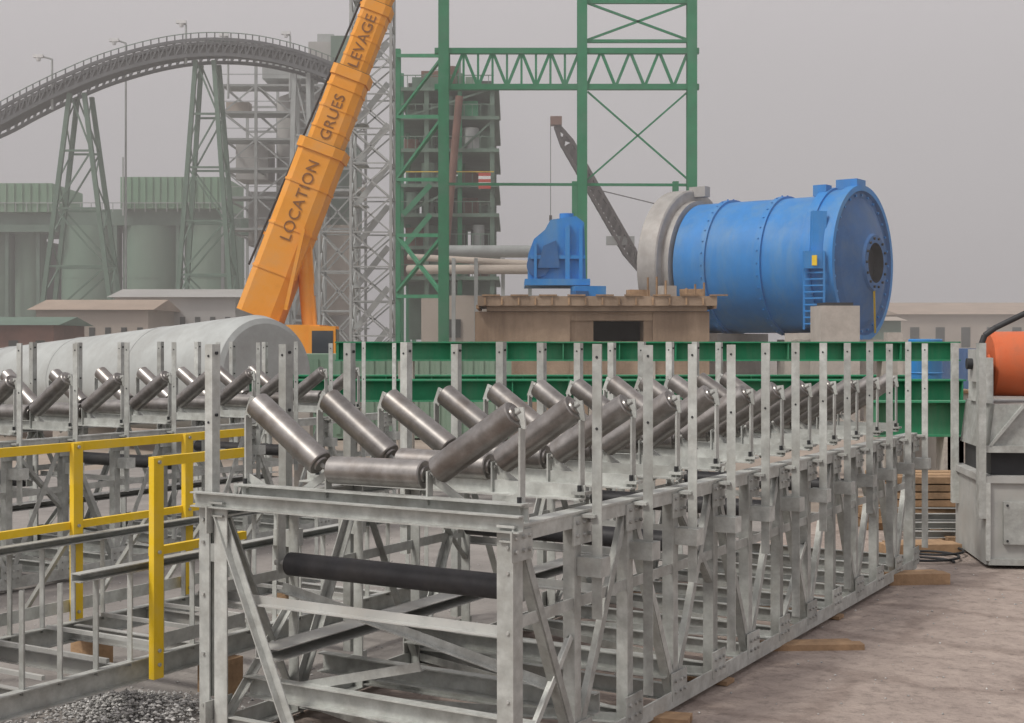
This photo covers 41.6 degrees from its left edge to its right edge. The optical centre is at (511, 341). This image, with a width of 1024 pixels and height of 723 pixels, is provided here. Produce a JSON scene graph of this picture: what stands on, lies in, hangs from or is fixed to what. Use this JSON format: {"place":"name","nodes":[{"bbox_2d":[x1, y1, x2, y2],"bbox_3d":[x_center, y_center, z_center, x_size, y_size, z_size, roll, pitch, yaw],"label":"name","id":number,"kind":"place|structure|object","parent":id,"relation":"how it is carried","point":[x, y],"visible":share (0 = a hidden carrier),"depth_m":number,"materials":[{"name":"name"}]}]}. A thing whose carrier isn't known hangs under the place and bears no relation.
{"place":"outdoors","nodes":[
{"label":"outdoors","id":0,"kind":"place"},
{"bbox_2d":[0,317,91,347],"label":"warehouse building","id":1,"kind":"structure","parent":0,"point":[14,331],"depth_m":70.00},
{"bbox_2d":[27,300,180,336],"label":"site office building","id":2,"kind":"structure","parent":0,"point":[102,317],"depth_m":78.00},
{"bbox_2d":[0,157,244,316],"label":"green silo building","id":3,"kind":"structure","parent":0,"point":[154,207],"depth_m":112.78,"materials":[{"name":"green metal"}]},
{"bbox_2d":[219,33,228,98],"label":"street lamp","id":4,"kind":"object","parent":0,"point":[225,35],"visible":0.6,"depth_m":95.93,"materials":[{"name":"grey metal"}]},
{"bbox_2d":[281,31,290,98],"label":"street lamp","id":5,"kind":"object","parent":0,"point":[286,34],"visible":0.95,"depth_m":95.93,"materials":[{"name":"grey metal"}]},
{"bbox_2d":[221,34,366,341],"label":"transfer tower","id":6,"kind":"structure","parent":0,"point":[256,156],"depth_m":98.13,"materials":[{"name":"grey metal"}]},
{"bbox_2d":[349,0,395,341],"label":"lattice stair tower","id":7,"kind":"structure","parent":0,"point":[357,163],"depth_m":57.67,"materials":[{"name":"grey metal"}]},
{"bbox_2d":[0,467,816,722],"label":"yard pavement","id":8,"kind":"structure","parent":0,"point":[483,610],"depth_m":14.18,"materials":[{"name":"grey concrete"}]},
{"bbox_2d":[5,687,303,722],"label":"gravel pile","id":9,"kind":"object","parent":8,"relation":"on","point":[126,702],"visible":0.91,"depth_m":9.52,"materials":[{"name":"gravel"}]},
{"bbox_2d":[0,342,399,590],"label":"conveyor gallery","id":10,"kind":"object","parent":8,"relation":"on","point":[76,417],"visible":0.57,"depth_m":16.78,"materials":[{"name":"metal"}]},
{"bbox_2d":[0,428,446,722],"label":"walkway gallery","id":11,"kind":"object","parent":8,"relation":"on","point":[88,665],"visible":0.73,"depth_m":10.51,"materials":[{"name":"yellow paint"}]},
{"bbox_2d":[249,379,965,489],"bbox_3d":[1.375,1.659,22.000,11.950,2.078,0.400,0,0,0],"label":"green girder","id":12,"kind":"object","parent":8,"relation":"on","point":[425,390],"visible":0.18,"depth_m":21.99,"materials":[{"name":"green metal"}]},
{"bbox_2d":[335,342,960,493],"bbox_3d":[2.300,1.351,23.000,10.600,2.692,0.400,0,0,0],"label":"green girder","id":13,"kind":"object","parent":8,"relation":"on","point":[556,351],"visible":0.56,"depth_m":22.99,"materials":[{"name":"green metal"}]},
{"bbox_2d":[307,353,510,438],"bbox_3d":[-3.197,1.500,37.970,6.150,2.400,2.460,0,0,-6],"label":"shipping container","id":14,"kind":"object","parent":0,"point":[317,360],"visible":0.05,"depth_m":36.86,"materials":[{"name":"green metal"}]},
{"bbox_2d":[401,63,500,341],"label":"process building","id":15,"kind":"structure","parent":0,"point":[474,131],"depth_m":78.21,"materials":[{"name":"green metal"}]},
{"bbox_2d":[0,361,1023,521],"bbox_3d":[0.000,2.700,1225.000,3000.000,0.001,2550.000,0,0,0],"label":"ground","id":16,"kind":"structure","parent":0,"point":[149,449],"depth_m":32.42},
{"bbox_2d":[109,38,126,288],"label":"street lamp","id":17,"kind":"object","parent":16,"relation":"on","point":[114,41],"visible":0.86,"depth_m":92.93,"materials":[{"name":"grey metal"}]},
{"bbox_2d":[0,315,309,441],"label":"steel duct","id":18,"kind":"object","parent":16,"relation":"on","point":[246,333],"visible":0.43,"depth_m":31.39,"materials":[{"name":"metal"}]},
{"bbox_2d":[0,32,334,324],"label":"arched conveyor","id":19,"kind":"object","parent":16,"relation":"on","point":[96,75],"visible":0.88,"depth_m":89.08,"materials":[{"name":"grey metal"}]},
{"bbox_2d":[33,54,52,109],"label":"street lamp","id":20,"kind":"object","parent":19,"relation":"attached to","point":[38,57],"visible":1,"depth_m":88.93,"materials":[{"name":"grey metal"}]},
{"bbox_2d":[176,20,186,64],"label":"street lamp","id":21,"kind":"object","parent":19,"relation":"attached to","point":[181,23],"visible":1,"depth_m":88.93,"materials":[{"name":"grey metal"}]},
{"bbox_2d":[108,289,252,324],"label":"storage shed","id":22,"kind":"structure","parent":16,"relation":"on","point":[196,305],"depth_m":84.00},
{"bbox_2d":[237,0,394,352],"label":"mobile crane","id":23,"kind":"object","parent":16,"relation":"on","point":[282,271],"visible":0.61,"depth_m":45.35,"materials":[{"name":"metal"}]},
{"bbox_2d":[318,189,361,341],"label":"lattice mast","id":24,"kind":"object","parent":16,"relation":"on","point":[322,252],"visible":0.38,"depth_m":76.22,"materials":[{"name":"grey metal"}]},
{"bbox_2d":[406,245,558,341],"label":"pipe rack","id":25,"kind":"object","parent":16,"relation":"on","point":[462,309],"visible":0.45,"depth_m":73.50,"materials":[{"name":"grey metal"}]},
{"bbox_2d":[396,0,698,341],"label":"green steel frame","id":26,"kind":"object","parent":16,"relation":"on","point":[444,52],"visible":0.81,"depth_m":61.87,"materials":[{"name":"green metal"}]},
{"bbox_2d":[293,375,904,473],"bbox_3d":[2.000,1.679,26.500,12.600,2.038,0.400,0,0,0],"label":"green girder","id":27,"kind":"object","parent":16,"relation":"on","point":[359,447],"visible":0.11,"depth_m":26.49,"materials":[{"name":"metal"}]},
{"bbox_2d":[475,213,727,414],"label":"drive foundation","id":28,"kind":"object","parent":16,"relation":"on","point":[583,311],"visible":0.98,"depth_m":45.40,"materials":[{"name":"concrete"}]},
{"bbox_2d":[549,116,653,270],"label":"crawler crane","id":29,"kind":"object","parent":16,"relation":"on","point":[622,239],"visible":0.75,"depth_m":94.62,"materials":[{"name":"metal"}]},
{"bbox_2d":[637,178,907,420],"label":"ball mill","id":30,"kind":"object","parent":16,"relation":"on","point":[817,266],"visible":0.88,"depth_m":48.63,"materials":[{"name":"blue painted steel"},{"name":"grey painted steel"},{"name":"dark steel"}]},
{"bbox_2d":[870,317,907,339],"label":"site cabin","id":31,"kind":"object","parent":16,"relation":"on","point":[891,324],"visible":0.06,"depth_m":100.00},
{"bbox_2d":[843,470,955,529],"bbox_3d":[6.714,2.322,20.000,3.428,0.735,1.700,0,0,0],"label":"timber stack","id":32,"kind":"object","parent":16,"relation":"on","point":[939,488],"visible":0.07,"depth_m":19.35,"materials":[{"name":"brown wood"}]},
{"bbox_2d":[873,400,965,469],"bbox_3d":[6.850,1.811,21.000,2.500,1.772,0.400,0,0,0],"label":"green girder","id":33,"kind":"object","parent":16,"relation":"on","point":[939,420],"visible":0.25,"depth_m":20.99,"materials":[{"name":"green metal"}]},
{"bbox_2d":[943,348,975,388],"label":"shipping container","id":34,"kind":"object","parent":16,"relation":"on","point":[963,356],"visible":0.06,"depth_m":65.00,"materials":[{"name":"blue metal"}]},
{"bbox_2d":[0,0,1023,341],"label":"sky","id":35,"kind":"structure","parent":0,"point":[921,102],"materials":[{"name":"grey"}]},
{"bbox_2d":[272,521,1023,722],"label":"concrete pavement","id":36,"kind":"structure","parent":0,"point":[802,693],"depth_m":11.13,"materials":[{"name":"grey concrete"}]},
{"bbox_2d":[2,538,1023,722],"bbox_3d":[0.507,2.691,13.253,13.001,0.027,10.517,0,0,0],"label":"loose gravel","id":37,"kind":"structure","parent":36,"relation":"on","point":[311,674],"depth_m":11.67,"materials":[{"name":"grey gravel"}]},
{"bbox_2d":[190,342,930,722],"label":"conveyor gallery","id":38,"kind":"object","parent":36,"relation":"on","point":[646,432],"visible":1,"depth_m":9.74,"materials":[{"name":"metal"}]},
{"bbox_2d":[648,711,692,722],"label":"timber plank","id":39,"kind":"object","parent":36,"relation":"on","point":[674,717],"visible":0.6,"depth_m":9.44,"materials":[{"name":"brown wood"}]},
{"bbox_2d":[687,676,733,685],"bbox_3d":[0.598,2.674,11.240,2.600,0.032,0.160,0,0,31],"label":"timber sleeper","id":40,"kind":"object","parent":36,"relation":"on","point":[727,681],"visible":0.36,"depth_m":10.57,"materials":[{"name":"brown wood"}]},
{"bbox_2d":[633,592,843,619],"bbox_3d":[2.078,2.674,13.734,2.600,0.032,0.160,0,0,31],"label":"timber sleeper","id":41,"kind":"object","parent":36,"relation":"on","point":[838,616],"visible":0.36,"depth_m":13.07,"materials":[{"name":"brown wood"}]},
{"bbox_2d":[760,638,864,650],"bbox_3d":[2.497,2.671,11.866,1.150,0.050,0.272,0,0,-3],"label":"timber plank","id":42,"kind":"object","parent":36,"relation":"on","point":[838,644],"visible":0.64,"depth_m":11.76,"materials":[{"name":"brown wood"}]},
{"bbox_2d":[884,569,949,585],"bbox_3d":[4.492,2.636,15.083,0.700,0.120,0.367,0,0,-6],"label":"timber plank","id":43,"kind":"object","parent":36,"relation":"on","point":[922,577],"visible":0.71,"depth_m":14.91,"materials":[{"name":"brown wood"}]},
{"bbox_2d":[879,507,955,541],"bbox_3d":[6.592,2.538,19.100,2.906,0.325,2.200,0,0,0],"label":"steel section stack","id":44,"kind":"object","parent":36,"relation":"on","point":[942,526],"visible":0.09,"depth_m":18.40,"materials":[{"name":"grey metal"}]},
{"bbox_2d":[879,539,961,554],"bbox_3d":[5.188,2.636,17.324,1.000,0.120,0.549,0,0,-6],"label":"timber plank","id":45,"kind":"object","parent":36,"relation":"on","point":[942,545],"visible":0.61,"depth_m":17.09,"materials":[{"name":"brown wood"}]},
{"bbox_2d":[919,547,964,562],"bbox_3d":[5.301,2.645,16.742,0.627,0.078,1.174,0,0,36],"label":"cable coil","id":46,"kind":"object","parent":36,"relation":"on","point":[937,553],"visible":0.61,"depth_m":16.62,"materials":[{"name":"rubber"}]},
{"bbox_2d":[951,311,1023,565],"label":"conveyor drive unit","id":47,"kind":"object","parent":36,"relation":"on","point":[987,487],"visible":0.99,"depth_m":16.11,"materials":[{"name":"metal"}]},
{"bbox_2d":[873,389,968,469],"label":"concrete block","id":48,"kind":"structure","parent":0,"point":[932,448],"depth_m":23.45,"materials":[{"name":"beige concrete"}]},
{"bbox_2d":[908,339,942,378],"bbox_3d":[7.300,0.405,23.800,0.610,0.890,0.610,0,0,0],"label":"steel drum","id":49,"kind":"object","parent":48,"relation":"on","point":[935,369],"visible":0.44,"depth_m":23.56,"materials":[{"name":"blue metal"}]},
{"bbox_2d":[886,303,1023,347],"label":"warehouse building","id":50,"kind":"structure","parent":0,"point":[967,325],"depth_m":120.00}
]}

